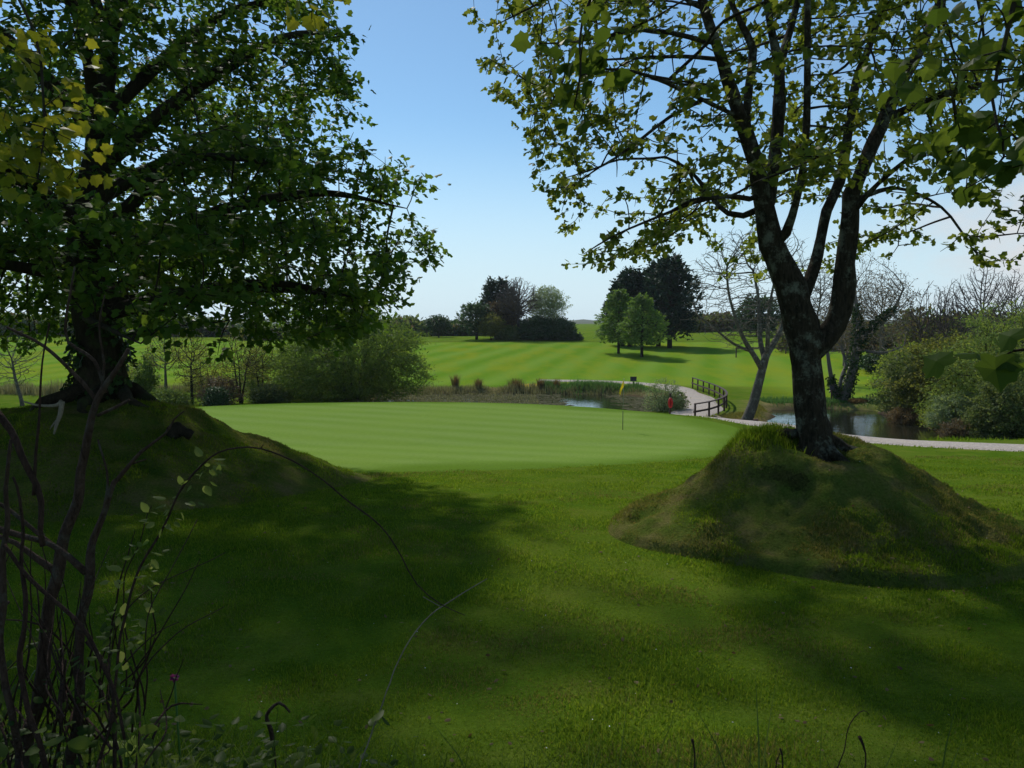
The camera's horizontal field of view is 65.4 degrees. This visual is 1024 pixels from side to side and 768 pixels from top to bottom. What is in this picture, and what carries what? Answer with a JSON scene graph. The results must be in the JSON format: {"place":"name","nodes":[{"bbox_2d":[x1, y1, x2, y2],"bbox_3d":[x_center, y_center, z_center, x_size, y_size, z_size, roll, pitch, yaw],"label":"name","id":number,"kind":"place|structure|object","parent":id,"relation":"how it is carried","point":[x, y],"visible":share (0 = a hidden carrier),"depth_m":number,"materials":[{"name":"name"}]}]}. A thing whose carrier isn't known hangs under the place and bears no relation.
{"place":"outdoors","nodes":[
{"label":"outdoors","id":0,"kind":"place"},
{"bbox_2d":[0,671,967,767],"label":"long grass","id":1,"kind":"structure","parent":0,"point":[140,764],"depth_m":2.77,"materials":[{"name":"green plant"}]},
{"bbox_2d":[265,701,290,767],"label":"withered leaf","id":2,"kind":"object","parent":1,"relation":"attached to","point":[269,726],"visible":0.81,"depth_m":2.89,"materials":[{"name":"plant"}]},
{"bbox_2d":[0,324,1023,767],"bbox_3d":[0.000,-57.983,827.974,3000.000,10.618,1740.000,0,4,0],"label":"ground","id":3,"kind":"structure","parent":0,"point":[496,364],"depth_m":8.24,"materials":[{"name":"green plant"}]},
{"bbox_2d":[0,439,22,767],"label":"hedge shrub","id":4,"kind":"object","parent":3,"relation":"on","point":[10,707],"visible":0.98,"depth_m":2.25,"materials":[{"name":"brown plant"}]},
{"bbox_2d":[0,319,49,405],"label":"young tree","id":5,"kind":"object","parent":3,"relation":"on","point":[21,400],"visible":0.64,"depth_m":60.09,"materials":[{"name":"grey plant"}]},
{"bbox_2d":[0,323,125,767],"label":"hedge shrub","id":6,"kind":"object","parent":3,"relation":"on","point":[29,471],"visible":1,"depth_m":2.09,"materials":[{"name":"brown plant"}]},
{"bbox_2d":[0,267,130,767],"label":"hedge shrub","id":7,"kind":"object","parent":3,"relation":"on","point":[57,567],"visible":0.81,"depth_m":2.53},
{"bbox_2d":[0,411,184,767],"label":"hedge shrub","id":8,"kind":"object","parent":3,"relation":"on","point":[87,570],"visible":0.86,"depth_m":2.39,"materials":[{"name":"brown plant"}]},
{"bbox_2d":[0,505,224,767],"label":"hedge shrub","id":9,"kind":"object","parent":3,"relation":"on","point":[66,695],"visible":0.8,"depth_m":2.38,"materials":[{"name":"brown plant"}]},
{"bbox_2d":[102,736,148,767],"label":"broad leaved plant","id":10,"kind":"object","parent":3,"relation":"on","point":[142,749],"visible":0.47,"depth_m":2.70,"materials":[{"name":"green plant"}]},
{"bbox_2d":[0,376,277,395],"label":"reed bed","id":11,"kind":"object","parent":3,"relation":"on","point":[28,389],"visible":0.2,"depth_m":70.19,"materials":[{"name":"green plant"}]},
{"bbox_2d":[129,350,163,394],"bbox_3d":[-29.568,-0.540,64.215,3.118,4.390,3.094,0,4,0],"label":"bush","id":12,"kind":"object","parent":3,"relation":"on","point":[142,377],"visible":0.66,"depth_m":63.75,"materials":[{"name":"green plant"}]},
{"bbox_2d":[141,334,185,391],"bbox_3d":[-27.314,-1.544,63.124,3.401,6.258,3.514,4,6,44],"label":"young tree","id":13,"kind":"object","parent":3,"relation":"on","point":[164,367],"visible":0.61,"depth_m":62.94,"materials":[{"name":"green plant"}]},
{"bbox_2d":[149,386,197,405],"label":"shrub","id":14,"kind":"object","parent":3,"relation":"on","point":[175,397],"visible":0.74,"depth_m":59.60,"materials":[{"name":"green plant"}]},
{"bbox_2d":[170,674,180,764],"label":"purple flower","id":15,"kind":"object","parent":3,"relation":"on","point":[173,677],"visible":0.92,"depth_m":2.79,"materials":[{"name":"green plant"}]},
{"bbox_2d":[0,0,351,203],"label":"sycamore tree","id":16,"kind":"object","parent":3,"relation":"on","point":[18,150],"visible":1,"depth_m":5.71,"materials":[{"name":"green plant"}]},
{"bbox_2d":[0,398,371,527],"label":"mound","id":17,"kind":"object","parent":3,"relation":"on","point":[293,484],"visible":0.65,"depth_m":14.71,"materials":[{"name":"green plant"}]},
{"bbox_2d":[24,400,64,433],"bbox_3d":[-7.898,0.560,13.478,0.696,0.591,0.096,0,4,0],"label":"dead branch","id":18,"kind":"object","parent":17,"relation":"on","point":[60,403],"visible":0.96,"depth_m":13.45,"materials":[{"name":"grey wood"}]},
{"bbox_2d":[166,422,193,439],"bbox_3d":[-6.535,0.932,15.711,0.562,0.377,0.348,0,4,0],"label":"root stub","id":19,"kind":"object","parent":17,"relation":"on","point":[177,430],"visible":0.9,"depth_m":15.60,"materials":[{"name":"brown plant"}]},
{"bbox_2d":[0,0,452,413],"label":"sycamore tree","id":20,"kind":"object","parent":17,"relation":"on","point":[194,241],"visible":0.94,"depth_m":14.93,"materials":[{"name":"green plant"}]},
{"bbox_2d":[169,328,212,402],"bbox_3d":[-24.950,-1.435,62.221,3.388,6.169,3.600,3,5,40],"label":"young tree","id":21,"kind":"object","parent":3,"relation":"on","point":[191,382],"visible":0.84,"depth_m":62.00,"materials":[{"name":"green plant"}]},
{"bbox_2d":[180,345,233,393],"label":"shrub","id":22,"kind":"object","parent":3,"relation":"on","point":[214,373],"visible":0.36,"depth_m":69.86,"materials":[{"name":"green plant"}]},
{"bbox_2d":[0,709,418,767],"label":"undergrowth","id":23,"kind":"object","parent":3,"relation":"on","point":[78,744],"visible":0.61,"depth_m":2.62,"materials":[{"name":"green plant"}]},
{"bbox_2d":[198,385,233,406],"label":"shrub","id":24,"kind":"object","parent":3,"relation":"on","point":[215,397],"visible":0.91,"depth_m":58.82,"materials":[{"name":"green plant"}]},
{"bbox_2d":[191,374,245,405],"bbox_3d":[-22.692,0.511,61.102,3.809,2.766,3.790,2,5,30],"label":"shrub","id":25,"kind":"object","parent":3,"relation":"on","point":[219,381],"visible":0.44,"depth_m":60.99,"materials":[{"name":"green plant"}]},
{"bbox_2d":[216,329,266,402],"bbox_3d":[-21.186,-1.305,62.164,3.559,6.051,3.876,2,5,30],"label":"young tree","id":26,"kind":"object","parent":3,"relation":"on","point":[242,361],"visible":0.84,"depth_m":61.95,"materials":[{"name":"green plant"}]},
{"bbox_2d":[0,311,487,340],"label":"woodland","id":27,"kind":"object","parent":3,"relation":"on","point":[451,330],"visible":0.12,"depth_m":167.28,"materials":[{"name":"green plant"}]},
{"bbox_2d":[232,355,272,393],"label":"shrub","id":28,"kind":"object","parent":3,"relation":"on","point":[252,384],"visible":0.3,"depth_m":70.69,"materials":[{"name":"green plant"}]},
{"bbox_2d":[240,339,281,386],"bbox_3d":[-20.688,-1.194,65.131,3.620,5.399,3.723,0,4,0],"label":"young tree","id":29,"kind":"object","parent":3,"relation":"on","point":[261,376],"visible":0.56,"depth_m":64.75,"materials":[{"name":"green plant"}]},
{"bbox_2d":[243,381,293,403],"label":"shrub","id":30,"kind":"object","parent":3,"relation":"on","point":[273,392],"visible":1,"depth_m":62.54,"materials":[{"name":"green plant"}]},
{"bbox_2d":[84,444,464,767],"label":"bramble cane","id":31,"kind":"object","parent":3,"relation":"on","point":[153,563],"visible":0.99,"depth_m":2.19,"materials":[{"name":"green plant"}]},
{"bbox_2d":[264,338,316,394],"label":"willow bush","id":32,"kind":"object","parent":3,"relation":"on","point":[295,355],"visible":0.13,"depth_m":69.42,"materials":[{"name":"green plant"}]},
{"bbox_2d":[263,313,442,402],"bbox_3d":[-13.216,-2.383,65.867,15.091,8.112,11.918,0,4,0],"label":"willow bush","id":33,"kind":"object","parent":3,"relation":"on","point":[345,373],"visible":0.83,"depth_m":63.67,"materials":[{"name":"green plant"}]},
{"bbox_2d":[358,579,485,767],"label":"bare cane","id":34,"kind":"object","parent":3,"relation":"on","point":[399,659],"visible":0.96,"depth_m":2.36,"materials":[{"name":"plant"}]},
{"bbox_2d":[423,314,454,336],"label":"young tree","id":35,"kind":"object","parent":3,"relation":"on","point":[437,324],"visible":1,"depth_m":170.05,"materials":[{"name":"green plant"}]},
{"bbox_2d":[449,373,461,386],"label":"rush tussock","id":36,"kind":"object","parent":3,"relation":"on","point":[455,382],"visible":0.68,"depth_m":76.79,"materials":[{"name":"plant"}]},
{"bbox_2d":[193,402,741,472],"bbox_3d":[-6.095,1.665,32.082,31.588,0.722,25.168,0,4,0],"label":"putting green","id":37,"kind":"object","parent":3,"relation":"on","point":[373,437],"visible":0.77,"depth_m":31.07,"materials":[{"name":"green plant"}]},
{"bbox_2d":[453,299,497,339],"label":"conifer tree","id":38,"kind":"object","parent":3,"relation":"on","point":[477,308],"visible":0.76,"depth_m":156.32,"materials":[{"name":"green plant"}]},
{"bbox_2d":[476,312,506,339],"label":"budding tree","id":39,"kind":"object","parent":3,"relation":"on","point":[491,326],"visible":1,"depth_m":154.43,"materials":[{"name":"green plant"}]},
{"bbox_2d":[474,275,521,324],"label":"conifer tree","id":40,"kind":"object","parent":3,"relation":"on","point":[492,291],"visible":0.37,"depth_m":161.51,"materials":[{"name":"green plant"}]},
{"bbox_2d":[485,294,529,326],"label":"budding tree","id":41,"kind":"object","parent":3,"relation":"on","point":[513,319],"visible":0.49,"depth_m":157.60,"materials":[{"name":"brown plant"}]},
{"bbox_2d":[491,325,525,340],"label":"bush","id":42,"kind":"object","parent":3,"relation":"on","point":[510,332],"visible":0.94,"depth_m":154.56,"materials":[{"name":"green plant"}]},
{"bbox_2d":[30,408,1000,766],"bbox_3d":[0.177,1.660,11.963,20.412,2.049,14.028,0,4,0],"label":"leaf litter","id":43,"kind":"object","parent":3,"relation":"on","point":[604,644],"visible":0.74,"depth_m":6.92,"materials":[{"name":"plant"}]},
{"bbox_2d":[508,377,524,388],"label":"rush tussock","id":44,"kind":"object","parent":3,"relation":"on","point":[517,383],"visible":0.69,"depth_m":76.61,"materials":[{"name":"plant"}]},
{"bbox_2d":[496,277,541,327],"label":"bare tree","id":45,"kind":"object","parent":3,"relation":"on","point":[519,301],"visible":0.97,"depth_m":156.16,"materials":[{"name":"brown plant"}]},
{"bbox_2d":[516,314,551,340],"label":"bush","id":46,"kind":"object","parent":3,"relation":"on","point":[533,327],"visible":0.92,"depth_m":154.59,"materials":[{"name":"green plant"}]},
{"bbox_2d":[525,284,572,319],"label":"willow tree","id":47,"kind":"object","parent":3,"relation":"on","point":[542,309],"visible":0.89,"depth_m":157.66,"materials":[{"name":"green plant"}]},
{"bbox_2d":[541,316,578,340],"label":"bush","id":48,"kind":"object","parent":3,"relation":"on","point":[563,328],"visible":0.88,"depth_m":154.64,"materials":[{"name":"green plant"}]},
{"bbox_2d":[562,332,583,340],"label":"bush","id":49,"kind":"object","parent":3,"relation":"on","point":[576,338],"visible":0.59,"depth_m":155.17,"materials":[{"name":"green plant"}]},
{"bbox_2d":[542,378,658,394],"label":"iris bed","id":50,"kind":"object","parent":3,"relation":"on","point":[589,383],"visible":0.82,"depth_m":76.16,"materials":[{"name":"green plant"}]},
{"bbox_2d":[601,280,633,345],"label":"conifer tree","id":51,"kind":"object","parent":3,"relation":"on","point":[610,290],"visible":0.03,"depth_m":140.44,"materials":[{"name":"green plant"}]},
{"bbox_2d":[593,288,646,353],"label":"larch tree","id":52,"kind":"object","parent":3,"relation":"on","point":[618,305],"visible":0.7,"depth_m":120.68,"materials":[{"name":"green plant"}]},
{"bbox_2d":[605,265,650,346],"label":"conifer tree","id":53,"kind":"object","parent":3,"relation":"on","point":[629,279],"visible":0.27,"depth_m":135.76,"materials":[{"name":"green plant"}]},
{"bbox_2d":[617,292,670,356],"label":"larch tree","id":54,"kind":"object","parent":3,"relation":"on","point":[644,307],"visible":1,"depth_m":114.77,"materials":[{"name":"green plant"}]},
{"bbox_2d":[633,259,691,346],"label":"conifer tree","id":55,"kind":"object","parent":3,"relation":"on","point":[648,269],"visible":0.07,"depth_m":136.62,"materials":[{"name":"green plant"}]},
{"bbox_2d":[641,376,687,411],"bbox_3d":[10.741,0.806,56.280,3.472,2.812,3.356,0,4,0],"label":"willow bush","id":56,"kind":"object","parent":3,"relation":"on","point":[659,403],"visible":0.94,"depth_m":55.90,"materials":[{"name":"green plant"}]},
{"bbox_2d":[668,393,672,413],"bbox_3d":[10.260,1.452,51.669,0.330,1.690,0.261,0,4,0],"label":"lifebuoy post","id":57,"kind":"object","parent":3,"relation":"on","point":[670,402],"visible":1,"depth_m":51.56,"materials":[{"name":"red plastic"}]},
{"bbox_2d":[635,250,707,347],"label":"conifer tree","id":58,"kind":"object","parent":3,"relation":"on","point":[669,267],"visible":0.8,"depth_m":131.40,"materials":[{"name":"green plant"}]},
{"bbox_2d":[662,390,690,409],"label":"shrub","id":59,"kind":"object","parent":3,"relation":"on","point":[683,398],"visible":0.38,"depth_m":56.94,"materials":[{"name":"green plant"}]},
{"bbox_2d":[691,377,727,415],"bbox_3d":[15.653,1.015,63.385,2.586,1.516,27.985,1,4,12],"label":"timber railing","id":60,"kind":"object","parent":3,"relation":"on","point":[724,400],"visible":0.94,"depth_m":57.65,"materials":[{"name":"brown wood"}]},
{"bbox_2d":[706,404,770,420],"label":"waterside grass","id":61,"kind":"structure","parent":3,"relation":"on","point":[739,415],"depth_m":53.29,"materials":[{"name":"green plant"}]},
{"bbox_2d":[679,227,831,420],"bbox_3d":[14.088,-3.102,46.404,8.785,12.537,7.970,4,5,41],"label":"bare tree","id":62,"kind":"object","parent":3,"relation":"on","point":[755,395],"visible":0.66,"depth_m":46.30,"materials":[{"name":"brown plant"}]},
{"bbox_2d":[731,294,780,334],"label":"conifer tree","id":63,"kind":"object","parent":3,"relation":"on","point":[763,309],"visible":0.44,"depth_m":162.85,"materials":[{"name":"green plant"}]},
{"bbox_2d":[510,0,1023,392],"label":"sycamore tree","id":64,"kind":"object","parent":3,"relation":"on","point":[1004,368],"visible":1,"depth_m":4.46,"materials":[{"name":"green plant"}]},
{"bbox_2d":[767,237,833,323],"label":"bare tree","id":65,"kind":"object","parent":3,"relation":"on","point":[818,305],"visible":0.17,"depth_m":76.43,"materials":[{"name":"brown plant"}]},
{"bbox_2d":[607,427,1023,589],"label":"mound","id":66,"kind":"object","parent":3,"relation":"on","point":[780,483],"visible":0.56,"depth_m":10.71,"materials":[{"name":"green plant"}]},
{"bbox_2d":[462,0,1023,462],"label":"sycamore tree","id":67,"kind":"object","parent":66,"relation":"on","point":[812,342],"visible":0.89,"depth_m":11.53,"materials":[{"name":"green plant"}]},
{"bbox_2d":[716,420,811,463],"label":"mound grass","id":68,"kind":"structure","parent":66,"relation":"on","point":[767,429],"depth_m":11.85,"materials":[{"name":"green plant"}]},
{"bbox_2d":[664,391,1023,452],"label":"path edge grass","id":69,"kind":"structure","parent":3,"relation":"on","point":[887,444],"depth_m":27.71,"materials":[{"name":"green plant"}]},
{"bbox_2d":[821,299,872,365],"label":"budding tree","id":70,"kind":"object","parent":3,"relation":"on","point":[848,336],"visible":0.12,"depth_m":91.52,"materials":[{"name":"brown plant"}]},
{"bbox_2d":[837,710,868,767],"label":"dead stalk","id":71,"kind":"object","parent":3,"relation":"on","point":[846,737],"visible":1,"depth_m":2.69,"materials":[{"name":"plant"}]},
{"bbox_2d":[687,302,1023,355],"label":"woodland","id":72,"kind":"object","parent":3,"relation":"on","point":[777,327],"visible":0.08,"depth_m":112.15,"materials":[{"name":"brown plant"}]},
{"bbox_2d":[848,397,867,403],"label":"sedge clump","id":73,"kind":"object","parent":3,"relation":"on","point":[857,400],"visible":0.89,"depth_m":62.11,"materials":[{"name":"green plant"}]},
{"bbox_2d":[858,736,865,767],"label":"dead stalk","id":74,"kind":"object","parent":3,"relation":"on","point":[861,741],"visible":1,"depth_m":2.69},
{"bbox_2d":[810,254,923,400],"bbox_3d":[28.057,-4.274,63.862,8.607,12.732,8.990,0,4,0],"label":"ivy clad tree","id":75,"kind":"object","parent":3,"relation":"on","point":[861,335],"visible":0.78,"depth_m":63.42,"materials":[{"name":"brown plant"}]},
{"bbox_2d":[858,348,911,372],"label":"bush","id":76,"kind":"object","parent":3,"relation":"on","point":[869,361],"visible":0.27,"depth_m":83.44,"materials":[{"name":"green plant"}]},
{"bbox_2d":[849,274,923,350],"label":"budding tree","id":77,"kind":"object","parent":3,"relation":"on","point":[885,302],"visible":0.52,"depth_m":86.98,"materials":[{"name":"brown plant"}]},
{"bbox_2d":[866,341,920,393],"bbox_3d":[31.482,-1.033,63.995,5.956,4.918,5.462,0,4,0],"label":"bush","id":78,"kind":"object","parent":3,"relation":"on","point":[885,358],"visible":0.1,"depth_m":64.18,"materials":[{"name":"green plant"}]},
{"bbox_2d":[863,346,933,415],"bbox_3d":[27.659,-0.116,55.411,5.521,5.227,6.054,3,5,34],"label":"bush","id":79,"kind":"object","parent":3,"relation":"on","point":[893,374],"visible":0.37,"depth_m":54.90,"materials":[{"name":"green plant"}]},
{"bbox_2d":[886,405,923,424],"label":"sedge clump","id":80,"kind":"object","parent":3,"relation":"on","point":[909,416],"visible":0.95,"depth_m":52.38,"materials":[{"name":"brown plant"}]},
{"bbox_2d":[916,402,937,429],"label":"fern clump","id":81,"kind":"object","parent":3,"relation":"on","point":[929,426],"visible":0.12,"depth_m":49.45,"materials":[{"name":"green plant"}]},
{"bbox_2d":[902,280,958,351],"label":"bare tree","id":82,"kind":"object","parent":3,"relation":"on","point":[920,327],"visible":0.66,"depth_m":65.71,"materials":[{"name":"brown plant"}]},
{"bbox_2d":[879,328,1023,415],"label":"bush","id":83,"kind":"object","parent":3,"relation":"on","point":[920,351],"visible":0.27,"depth_m":52.69,"materials":[{"name":"green plant"}]},
{"bbox_2d":[925,279,978,347],"bbox_3d":[35.325,-3.686,63.997,4.138,9.566,4.410,2,5,30],"label":"bare tree","id":84,"kind":"object","parent":3,"relation":"on","point":[945,320],"visible":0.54,"depth_m":63.75,"materials":[{"name":"brown plant"}]},
{"bbox_2d":[934,417,971,439],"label":"bracken clump","id":85,"kind":"object","parent":3,"relation":"on","point":[948,428],"visible":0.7,"depth_m":43.25,"materials":[{"name":"brown plant"}]},
{"bbox_2d":[918,389,988,428],"bbox_3d":[26.061,1.587,46.293,4.347,2.678,4.544,0,4,0],"label":"bush","id":86,"kind":"object","parent":3,"relation":"on","point":[937,417],"visible":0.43,"depth_m":45.81,"materials":[{"name":"green plant"}]},
{"bbox_2d":[910,298,1023,420],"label":"bush","id":87,"kind":"object","parent":3,"relation":"on","point":[971,377],"visible":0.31,"depth_m":46.67,"materials":[{"name":"green plant"}]},
{"bbox_2d":[945,265,1021,338],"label":"bare tree","id":88,"kind":"object","parent":3,"relation":"on","point":[979,299],"visible":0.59,"depth_m":65.30,"materials":[{"name":"brown plant"}]},
{"bbox_2d":[959,371,1023,439],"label":"bush","id":89,"kind":"object","parent":3,"relation":"on","point":[997,397],"visible":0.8,"depth_m":41.80,"materials":[{"name":"green plant"}]},
{"bbox_2d":[959,401,1023,439],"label":"bush","id":90,"kind":"object","parent":3,"relation":"on","point":[973,422],"visible":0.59,"depth_m":42.42,"materials":[{"name":"green plant"}]},
{"bbox_2d":[983,269,1023,331],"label":"bare tree","id":91,"kind":"object","parent":3,"relation":"on","point":[1013,283],"visible":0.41,"depth_m":67.65,"materials":[{"name":"brown plant"}]},
{"bbox_2d":[0,0,1023,320],"label":"sky","id":92,"kind":"structure","parent":0,"point":[428,106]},
{"bbox_2d":[388,393,656,411],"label":"pond water","id":93,"kind":"structure","parent":0,"point":[594,400],"depth_m":68.89,"materials":[{"name":"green liquid"}]},
{"bbox_2d":[335,392,538,403],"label":"reed bed","id":94,"kind":"object","parent":93,"relation":"in","point":[485,399],"visible":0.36,"depth_m":69.57,"materials":[{"name":"plant"}]},
{"bbox_2d":[228,381,654,394],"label":"reed bed","id":95,"kind":"object","parent":93,"relation":"in","point":[469,387],"visible":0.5,"depth_m":75.81,"materials":[{"name":"plant"}]},
{"bbox_2d":[371,393,654,411],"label":"floating weed","id":96,"kind":"object","parent":93,"relation":"on","point":[618,398],"visible":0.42,"depth_m":69.52,"materials":[{"name":"green plant"}]},
{"bbox_2d":[242,319,904,323],"bbox_3d":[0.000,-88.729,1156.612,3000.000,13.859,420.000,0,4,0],"label":"distant hills","id":97,"kind":"structure","parent":0,"point":[582,321],"depth_m":1037.91,"materials":[{"name":"green plant"}]},
{"bbox_2d":[540,379,1023,451],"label":"gravel path","id":98,"kind":"structure","parent":0,"point":[696,397],"depth_m":30.79,"materials":[{"name":"grey gravel"}]},
{"bbox_2d":[759,395,893,409],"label":"waterside grass","id":99,"kind":"structure","parent":0,"point":[776,400],"depth_m":62.62,"materials":[{"name":"green plant"}]},
{"bbox_2d":[767,408,942,439],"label":"pond water","id":100,"kind":"structure","parent":0,"point":[868,423],"depth_m":52.06,"materials":[{"name":"black liquid"}]},
{"bbox_2d":[920,435,1023,440],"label":"waterside grass","id":101,"kind":"structure","parent":0,"point":[954,438],"depth_m":31.53,"materials":[{"name":"green plant"}]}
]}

